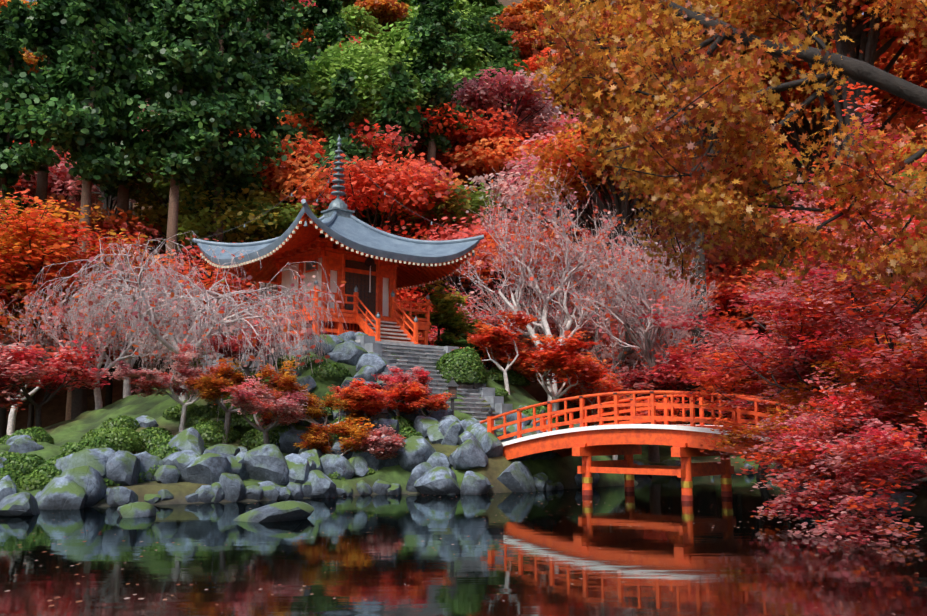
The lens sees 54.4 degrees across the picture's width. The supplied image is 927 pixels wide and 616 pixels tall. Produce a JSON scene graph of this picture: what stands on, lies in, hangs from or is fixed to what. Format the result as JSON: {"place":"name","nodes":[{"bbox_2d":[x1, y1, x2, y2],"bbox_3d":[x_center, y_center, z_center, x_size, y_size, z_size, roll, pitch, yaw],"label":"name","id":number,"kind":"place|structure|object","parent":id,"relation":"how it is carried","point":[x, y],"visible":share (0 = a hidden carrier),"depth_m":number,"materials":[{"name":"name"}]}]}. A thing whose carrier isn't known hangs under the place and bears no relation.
{"place":"outdoors","nodes":[
{"label":"outdoors","id":0,"kind":"place"},
{"bbox_2d":[0,473,926,615],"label":"pond water","id":1,"kind":"structure","parent":0,"point":[652,545],"depth_m":14.07,"materials":[{"name":"liquid"}]},
{"bbox_2d":[0,0,926,516],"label":"ground","id":2,"kind":"structure","parent":0,"point":[58,428],"depth_m":36.02,"materials":[{"name":"plant"}]},
{"bbox_2d":[2,452,45,475],"bbox_3d":[-12.580,4.462,25.822,1.455,0.664,1.474,0,-8,-2],"label":"shrub","id":3,"kind":"object","parent":2,"relation":"on","point":[16,458],"visible":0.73,"depth_m":25.50,"materials":[{"name":"green plant"}]},
{"bbox_2d":[0,341,57,407],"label":"maple","id":4,"kind":"object","parent":2,"relation":"on","point":[19,347],"depth_m":36.96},
{"bbox_2d":[9,426,53,443],"bbox_3d":[-16.167,4.812,33.714,1.732,0.769,1.716,0,-8,-2],"label":"shrub","id":5,"kind":"object","parent":2,"relation":"on","point":[41,436],"visible":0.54,"depth_m":33.44,"materials":[{"name":"green plant"}]},
{"bbox_2d":[15,471,51,489],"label":"mound shrub","id":6,"kind":"object","parent":2,"relation":"on","point":[35,480],"visible":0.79,"depth_m":24.12,"materials":[{"name":"green plant"}]},
{"bbox_2d":[0,0,68,261],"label":"tree","id":7,"kind":"object","parent":2,"relation":"on","point":[16,159],"depth_m":58.42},
{"bbox_2d":[0,340,110,429],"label":"maple","id":8,"kind":"object","parent":2,"relation":"on","point":[60,364],"depth_m":38.82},
{"bbox_2d":[12,143,98,206],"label":"hill tree","id":9,"kind":"object","parent":2,"relation":"on","point":[55,173],"depth_m":74.16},
{"bbox_2d":[0,288,126,434],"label":"bare tree","id":10,"kind":"object","parent":2,"relation":"on","point":[41,342],"depth_m":42.98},
{"bbox_2d":[0,288,124,366],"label":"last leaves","id":11,"kind":"object","parent":10,"relation":"attached to","point":[24,331],"visible":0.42,"depth_m":43.10,"materials":[{"name":"red plant"}]},
{"bbox_2d":[0,0,127,405],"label":"tree","id":12,"kind":"object","parent":2,"relation":"on","point":[46,41],"depth_m":62.71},
{"bbox_2d":[0,199,130,437],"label":"maple","id":13,"kind":"object","parent":2,"relation":"on","point":[3,319],"depth_m":44.72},
{"bbox_2d":[0,0,145,419],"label":"tree","id":14,"kind":"object","parent":2,"relation":"on","point":[72,128],"depth_m":57.01,"materials":[{"name":"plant"}]},
{"bbox_2d":[0,189,166,419],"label":"maple","id":15,"kind":"object","parent":2,"relation":"on","point":[36,238],"depth_m":44.29,"materials":[{"name":"plant"}]},
{"bbox_2d":[59,436,119,457],"bbox_3d":[-11.502,4.364,27.770,1.768,0.825,1.774,0,-8,-2],"label":"shrub","id":16,"kind":"object","parent":2,"relation":"on","point":[83,445],"visible":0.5,"depth_m":27.47,"materials":[{"name":"green plant"}]},
{"bbox_2d":[23,196,163,315],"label":"hill tree","id":17,"kind":"object","parent":2,"relation":"on","point":[107,223],"depth_m":66.04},
{"bbox_2d":[25,274,181,409],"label":"bare tree","id":18,"kind":"object","parent":2,"relation":"on","point":[72,328],"depth_m":41.01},
{"bbox_2d":[21,273,182,362],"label":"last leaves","id":19,"kind":"object","parent":18,"relation":"attached to","point":[54,313],"visible":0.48,"depth_m":40.84,"materials":[{"name":"red plant"}]},
{"bbox_2d":[50,142,168,256],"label":"hill tree","id":20,"kind":"object","parent":2,"relation":"on","point":[93,197],"depth_m":72.66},
{"bbox_2d":[78,427,146,451],"bbox_3d":[-11.292,4.226,29.071,1.972,0.823,1.956,-6,-10,36],"label":"mound shrub","id":21,"kind":"object","parent":2,"relation":"on","point":[111,433],"visible":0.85,"depth_m":28.66,"materials":[{"name":"green plant"}]},
{"bbox_2d":[65,0,168,258],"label":"tree","id":22,"kind":"object","parent":2,"relation":"on","point":[142,16],"depth_m":67.33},
{"bbox_2d":[40,249,198,405],"bbox_3d":[-23.279,2.557,57.109,13.355,12.134,13.410,0,-8,-2],"label":"hill tree","id":23,"kind":"object","parent":2,"relation":"on","point":[108,395],"depth_m":57.64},
{"bbox_2d":[100,415,139,429],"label":"shrub","id":24,"kind":"object","parent":2,"relation":"on","point":[122,421],"visible":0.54,"depth_m":33.86,"materials":[{"name":"green plant"}]},
{"bbox_2d":[53,237,202,397],"bbox_3d":[-17.398,0.827,47.825,7.693,10.673,9.452,0,-8,-2],"label":"bare tree","id":25,"kind":"object","parent":2,"relation":"on","point":[114,291],"depth_m":46.15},
{"bbox_2d":[53,234,201,364],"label":"last leaves","id":26,"kind":"object","parent":25,"relation":"attached to","point":[161,255],"visible":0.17,"depth_m":46.81,"materials":[{"name":"red plant"}]},
{"bbox_2d":[1,238,255,374],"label":"maple","id":27,"kind":"object","parent":2,"relation":"on","point":[234,282],"depth_m":49.54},
{"bbox_2d":[107,341,233,431],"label":"maple tree","id":28,"kind":"object","parent":2,"relation":"on","point":[150,383],"depth_m":32.84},
{"bbox_2d":[112,0,242,370],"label":"tree","id":29,"kind":"object","parent":2,"relation":"on","point":[177,50],"depth_m":58.65,"materials":[{"name":"plant"}]},
{"bbox_2d":[91,189,272,275],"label":"hill tree","id":30,"kind":"object","parent":2,"relation":"on","point":[152,214],"depth_m":71.58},
{"bbox_2d":[27,231,347,421],"bbox_3d":[-10.286,1.246,36.081,12.001,7.424,12.426,0,-8,-2],"label":"weeping tree","id":31,"kind":"object","parent":2,"relation":"on","point":[203,325],"depth_m":34.52,"materials":[{"name":"plant"}]},
{"bbox_2d":[115,158,281,282],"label":"hill tree","id":32,"kind":"object","parent":2,"relation":"on","point":[145,192],"depth_m":67.34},
{"bbox_2d":[189,420,241,442],"bbox_3d":[-8.960,4.408,32.177,1.926,0.831,2.109,-4,-9,27],"label":"mound shrub","id":33,"kind":"object","parent":2,"relation":"on","point":[210,431],"visible":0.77,"depth_m":31.58,"materials":[{"name":"green plant"}]},
{"bbox_2d":[157,0,296,281],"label":"tree","id":34,"kind":"object","parent":2,"relation":"on","point":[241,156],"depth_m":65.18,"materials":[{"name":"plant"}]},
{"bbox_2d":[203,320,279,387],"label":"maple tree","id":35,"kind":"object","parent":2,"relation":"on","point":[234,346],"depth_m":35.07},
{"bbox_2d":[161,185,322,283],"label":"hill tree","id":36,"kind":"object","parent":2,"relation":"on","point":[277,217],"depth_m":63.54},
{"bbox_2d":[181,357,310,443],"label":"maple tree","id":37,"kind":"object","parent":2,"relation":"on","point":[210,386],"depth_m":31.61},
{"bbox_2d":[211,0,288,88],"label":"hill cedar","id":38,"kind":"object","parent":2,"relation":"on","point":[253,25],"depth_m":88.76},
{"bbox_2d":[239,426,279,445],"bbox_3d":[-6.993,4.549,32.235,1.891,0.800,1.838,0,-8,-2],"label":"mound shrub","id":39,"kind":"object","parent":2,"relation":"on","point":[250,433],"visible":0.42,"depth_m":31.54,"materials":[{"name":"green plant"}]},
{"bbox_2d":[226,0,318,289],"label":"tree","id":40,"kind":"object","parent":2,"relation":"on","point":[283,26],"depth_m":72.34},
{"bbox_2d":[220,375,326,443],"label":"maple tree","id":41,"kind":"object","parent":2,"relation":"on","point":[291,410],"depth_m":29.79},
{"bbox_2d":[228,110,327,205],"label":"hill tree","id":42,"kind":"object","parent":2,"relation":"on","point":[303,122],"depth_m":78.48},
{"bbox_2d":[256,371,374,428],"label":"maple tree","id":43,"kind":"object","parent":2,"relation":"on","point":[310,410],"depth_m":31.63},
{"bbox_2d":[252,132,379,224],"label":"hill tree","id":44,"kind":"object","parent":2,"relation":"on","point":[273,173],"depth_m":68.91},
{"bbox_2d":[277,0,358,207],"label":"tree","id":45,"kind":"object","parent":2,"relation":"on","point":[332,28],"depth_m":87.23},
{"bbox_2d":[311,362,351,377],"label":"bush","id":46,"kind":"object","parent":2,"relation":"on","point":[321,370],"visible":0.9,"depth_m":35.13,"materials":[{"name":"green plant"}]},
{"bbox_2d":[293,416,374,455],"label":"island maple","id":47,"kind":"object","parent":2,"relation":"on","point":[316,438],"depth_m":30.07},
{"bbox_2d":[306,5,383,41],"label":"hill tree","id":48,"kind":"object","parent":2,"relation":"on","point":[366,23],"depth_m":115.52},
{"bbox_2d":[308,67,393,227],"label":"cedar","id":49,"kind":"object","parent":2,"relation":"on","point":[342,103],"depth_m":68.39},
{"bbox_2d":[201,336,512,429],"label":"stone stairs","id":50,"kind":"structure","parent":2,"relation":"on","point":[410,356],"depth_m":38.28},
{"bbox_2d":[192,135,483,344],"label":"temple","id":51,"kind":"structure","parent":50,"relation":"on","point":[374,268],"depth_m":42.72,"materials":[{"name":"painted wood"},{"name":"plaster"},{"name":"metal"}]},
{"bbox_2d":[276,37,442,138],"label":"tree","id":52,"kind":"object","parent":2,"relation":"on","point":[372,80],"depth_m":79.03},
{"bbox_2d":[281,119,437,176],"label":"hill tree","id":53,"kind":"object","parent":2,"relation":"on","point":[380,143],"depth_m":70.93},
{"bbox_2d":[329,378,409,428],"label":"maple tree","id":54,"kind":"object","parent":2,"relation":"on","point":[359,396],"depth_m":31.61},
{"bbox_2d":[276,150,477,235],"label":"hill tree","id":55,"kind":"object","parent":2,"relation":"on","point":[392,179],"depth_m":63.53,"materials":[{"name":"plant"}]},
{"bbox_2d":[352,424,405,459],"bbox_3d":[-2.896,4.718,30.251,1.939,1.634,2.238,0,-8,-2],"label":"shrub","id":56,"kind":"object","parent":2,"relation":"on","point":[390,443],"depth_m":29.76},
{"bbox_2d":[349,0,411,37],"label":"hill tree","id":57,"kind":"object","parent":2,"relation":"on","point":[381,9],"depth_m":122.67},
{"bbox_2d":[350,30,413,62],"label":"hill tree","id":58,"kind":"object","parent":2,"relation":"on","point":[365,42],"visible":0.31,"depth_m":104.32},
{"bbox_2d":[360,61,426,238],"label":"cedar","id":59,"kind":"object","parent":2,"relation":"on","point":[400,88],"depth_m":74.26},
{"bbox_2d":[365,365,433,415],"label":"maple tree","id":60,"kind":"object","parent":2,"relation":"on","point":[420,376],"depth_m":34.11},
{"bbox_2d":[397,380,453,416],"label":"maple tree","id":61,"kind":"object","parent":2,"relation":"on","point":[416,401],"depth_m":33.11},
{"bbox_2d":[377,21,495,75],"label":"hill tree","id":62,"kind":"object","parent":2,"relation":"on","point":[471,62],"depth_m":104.27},
{"bbox_2d":[370,181,505,298],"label":"hill tree","id":63,"kind":"object","parent":2,"relation":"on","point":[474,204],"depth_m":66.30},
{"bbox_2d":[353,102,523,175],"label":"hill tree","id":64,"kind":"object","parent":2,"relation":"on","point":[487,130],"depth_m":83.20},
{"bbox_2d":[395,0,482,174],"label":"tree","id":65,"kind":"object","parent":2,"relation":"on","point":[427,43],"depth_m":80.56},
{"bbox_2d":[401,280,480,348],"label":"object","id":66,"kind":"object","parent":2,"relation":"on","point":[439,316],"depth_m":45.63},
{"bbox_2d":[372,215,521,308],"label":"hill tree","id":67,"kind":"object","parent":2,"relation":"on","point":[445,235],"depth_m":59.12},
{"bbox_2d":[395,13,504,43],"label":"hill tree","id":68,"kind":"object","parent":2,"relation":"on","point":[469,25],"visible":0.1,"depth_m":113.14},
{"bbox_2d":[0,331,916,522],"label":"garden rocks","id":69,"kind":"object","parent":2,"relation":"on","point":[222,471],"visible":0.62,"depth_m":28.04,"materials":[{"name":"stone"}]},
{"bbox_2d":[435,347,486,383],"bbox_3d":[-0.090,2.508,39.246,2.265,1.672,2.380,-5,-9,30],"label":"round shrub","id":70,"kind":"object","parent":2,"relation":"on","point":[468,362],"visible":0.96,"depth_m":38.53,"materials":[{"name":"green plant"}]},
{"bbox_2d":[418,288,506,367],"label":"maple","id":71,"kind":"object","parent":2,"relation":"on","point":[430,338],"depth_m":53.54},
{"bbox_2d":[453,2,515,24],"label":"hill tree","id":72,"kind":"object","parent":2,"relation":"on","point":[478,12],"visible":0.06,"depth_m":128.03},
{"bbox_2d":[453,31,521,77],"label":"hill tree","id":73,"kind":"object","parent":2,"relation":"on","point":[490,47],"depth_m":109.09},
{"bbox_2d":[410,205,574,325],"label":"hill tree","id":74,"kind":"object","parent":2,"relation":"on","point":[458,221],"depth_m":65.70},
{"bbox_2d":[459,309,536,394],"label":"maple","id":75,"kind":"object","parent":2,"relation":"on","point":[499,345],"depth_m":40.40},
{"bbox_2d":[436,133,564,206],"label":"hill tree","id":76,"kind":"object","parent":2,"relation":"on","point":[475,158],"depth_m":81.36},
{"bbox_2d":[448,66,567,212],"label":"hill tree","id":77,"kind":"object","parent":2,"relation":"on","point":[473,97],"depth_m":86.30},
{"bbox_2d":[459,57,559,107],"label":"hill tree","id":78,"kind":"object","parent":2,"relation":"on","point":[509,66],"depth_m":100.10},
{"bbox_2d":[490,10,549,33],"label":"hill tree","id":79,"kind":"object","parent":2,"relation":"on","point":[514,23],"visible":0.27,"depth_m":122.20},
{"bbox_2d":[446,218,608,326],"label":"hill tree","id":80,"kind":"object","parent":2,"relation":"on","point":[487,235],"depth_m":57.36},
{"bbox_2d":[464,151,595,238],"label":"hill tree","id":81,"kind":"object","parent":2,"relation":"on","point":[524,165],"depth_m":75.52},
{"bbox_2d":[501,0,564,19],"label":"hill tree","id":82,"kind":"object","parent":2,"relation":"on","point":[519,8],"visible":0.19,"depth_m":126.49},
{"bbox_2d":[508,25,587,59],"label":"hill tree","id":83,"kind":"object","parent":2,"relation":"on","point":[525,50],"depth_m":115.79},
{"bbox_2d":[514,47,586,72],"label":"hill tree","id":84,"kind":"object","parent":2,"relation":"on","point":[531,64],"visible":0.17,"depth_m":108.80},
{"bbox_2d":[498,329,606,429],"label":"maple","id":85,"kind":"object","parent":2,"relation":"on","point":[541,360],"depth_m":39.39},
{"bbox_2d":[484,299,621,420],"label":"maple","id":86,"kind":"object","parent":2,"relation":"on","point":[555,331],"depth_m":53.56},
{"bbox_2d":[508,109,602,144],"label":"hill tree","id":87,"kind":"object","parent":2,"relation":"on","point":[524,125],"depth_m":88.04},
{"bbox_2d":[524,63,586,123],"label":"hill tree","id":88,"kind":"object","parent":2,"relation":"on","point":[545,71],"depth_m":98.49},
{"bbox_2d":[457,173,663,409],"bbox_3d":[4.454,-0.515,47.471,12.212,12.828,8.448,-3,-9,23],"label":"bare tree","id":89,"kind":"object","parent":2,"relation":"on","point":[546,278],"depth_m":46.86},
{"bbox_2d":[458,174,664,332],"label":"last leaves","id":90,"kind":"object","parent":89,"relation":"attached to","point":[536,247],"visible":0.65,"depth_m":47.01,"materials":[{"name":"pink plant"}]},
{"bbox_2d":[445,159,713,425],"bbox_3d":[6.123,-0.416,52.264,14.383,16.463,18.944,0,-8,-2],"label":"bare tree","id":91,"kind":"object","parent":2,"relation":"on","point":[489,302],"depth_m":50.03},
{"bbox_2d":[445,163,709,341],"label":"last leaves","id":92,"kind":"object","parent":91,"relation":"attached to","point":[577,245],"visible":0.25,"depth_m":50.05,"materials":[{"name":"pink plant"}]},
{"bbox_2d":[493,168,672,310],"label":"hill tree","id":93,"kind":"object","parent":2,"relation":"on","point":[520,193],"depth_m":68.92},
{"bbox_2d":[521,324,667,423],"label":"flat tree","id":94,"kind":"object","parent":2,"relation":"on","point":[615,349],"depth_m":52.36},
{"bbox_2d":[555,357,689,459],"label":"maple","id":95,"kind":"object","parent":2,"relation":"on","point":[608,384],"depth_m":41.27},
{"bbox_2d":[520,118,733,414],"bbox_3d":[11.521,-2.361,61.000,15.156,21.266,14.574,0,-8,-2],"label":"tall tree","id":96,"kind":"object","parent":2,"relation":"on","point":[584,162],"depth_m":61.16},
{"bbox_2d":[549,210,720,462],"bbox_3d":[9.217,1.646,45.838,9.501,12.424,12.641,0,-8,-2],"label":"bare tree","id":97,"kind":"object","parent":2,"relation":"on","point":[629,296],"depth_m":44.21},
{"bbox_2d":[549,217,719,391],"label":"last leaves","id":98,"kind":"object","parent":97,"relation":"attached to","point":[648,259],"visible":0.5,"depth_m":44.14,"materials":[{"name":"pink plant"}]},
{"bbox_2d":[480,390,874,500],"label":"arched bridge","id":99,"kind":"structure","parent":2,"relation":"on","point":[586,442],"depth_m":28.18,"materials":[{"name":"paint"}]},
{"bbox_2d":[561,0,812,424],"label":"tall tree","id":100,"kind":"object","parent":2,"relation":"on","point":[700,315],"depth_m":50.62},
{"bbox_2d":[608,328,775,458],"bbox_3d":[11.377,4.530,45.757,8.366,6.575,7.844,0,-8,-2],"label":"maple","id":101,"kind":"object","parent":2,"relation":"on","point":[677,362],"depth_m":44.28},
{"bbox_2d":[635,227,756,296],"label":"hill tree","id":102,"kind":"object","parent":2,"relation":"on","point":[727,262],"depth_m":63.19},
{"bbox_2d":[654,264,785,412],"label":"hill tree","id":103,"kind":"object","parent":2,"relation":"on","point":[736,278],"depth_m":56.47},
{"bbox_2d":[668,272,782,400],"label":"maple","id":104,"kind":"object","parent":2,"relation":"on","point":[727,283],"depth_m":54.88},
{"bbox_2d":[709,260,810,338],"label":"maple","id":105,"kind":"object","parent":2,"relation":"on","point":[730,290],"depth_m":55.03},
{"bbox_2d":[683,340,837,477],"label":"maple","id":106,"kind":"object","parent":2,"relation":"on","point":[737,379],"depth_m":38.49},
{"bbox_2d":[633,78,926,412],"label":"bank maple","id":107,"kind":"object","parent":2,"relation":"on","point":[826,305],"depth_m":22.94,"materials":[{"name":"plant"}]},
{"bbox_2d":[718,222,878,290],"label":"hill tree","id":108,"kind":"object","parent":2,"relation":"on","point":[748,264],"depth_m":61.50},
{"bbox_2d":[675,31,926,283],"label":"tall tree","id":109,"kind":"object","parent":2,"relation":"on","point":[912,110],"depth_m":52.84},
{"bbox_2d":[685,0,926,386],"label":"tall tree","id":110,"kind":"object","parent":2,"relation":"on","point":[865,44],"depth_m":44.47,"materials":[{"name":"plant"}]},
{"bbox_2d":[699,330,926,492],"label":"maple","id":111,"kind":"object","parent":2,"relation":"on","point":[803,398],"depth_m":23.28,"materials":[{"name":"plant"}]},
{"bbox_2d":[719,309,911,415],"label":"maple","id":112,"kind":"object","parent":2,"relation":"on","point":[801,371],"depth_m":36.14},
{"bbox_2d":[728,367,926,543],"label":"bank maple","id":113,"kind":"object","parent":2,"relation":"on","point":[846,453],"depth_m":18.97,"materials":[{"name":"plant"}]},
{"bbox_2d":[738,192,926,357],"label":"bank maple","id":114,"kind":"object","parent":2,"relation":"on","point":[871,287],"depth_m":32.47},
{"bbox_2d":[747,157,926,231],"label":"hill tree","id":115,"kind":"object","parent":2,"relation":"on","point":[786,202],"depth_m":74.66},
{"bbox_2d":[847,0,926,48],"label":"tall tree","id":116,"kind":"object","parent":2,"relation":"on","point":[899,34],"visible":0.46,"depth_m":42.64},
{"bbox_2d":[521,0,926,290],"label":"maple leaves","id":117,"kind":"object","parent":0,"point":[685,208],"visible":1,"depth_m":8.56,"materials":[{"name":"orange plant"}]},
{"bbox_2d":[641,0,926,109],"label":"tree branch","id":118,"kind":"object","parent":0,"point":[866,73],"visible":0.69,"depth_m":9.19,"materials":[{"name":"grey plant"}]},
{"bbox_2d":[557,21,839,176],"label":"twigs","id":119,"kind":"object","parent":118,"relation":"attached to","point":[796,83],"visible":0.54,"depth_m":8.84,"materials":[{"name":"wood"}]},
{"bbox_2d":[636,26,771,273],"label":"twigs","id":120,"kind":"object","parent":118,"relation":"attached to","point":[719,40],"visible":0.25,"depth_m":9.79,"materials":[{"name":"wood"}]},
{"bbox_2d":[707,73,842,183],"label":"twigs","id":121,"kind":"object","parent":118,"relation":"attached to","point":[814,95],"visible":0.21,"depth_m":9.26,"materials":[{"name":"wood"}]},
{"bbox_2d":[668,147,926,268],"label":"twigs","id":122,"kind":"object","parent":118,"relation":"attached to","point":[915,156],"visible":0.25,"depth_m":8.73,"materials":[{"name":"wood"}]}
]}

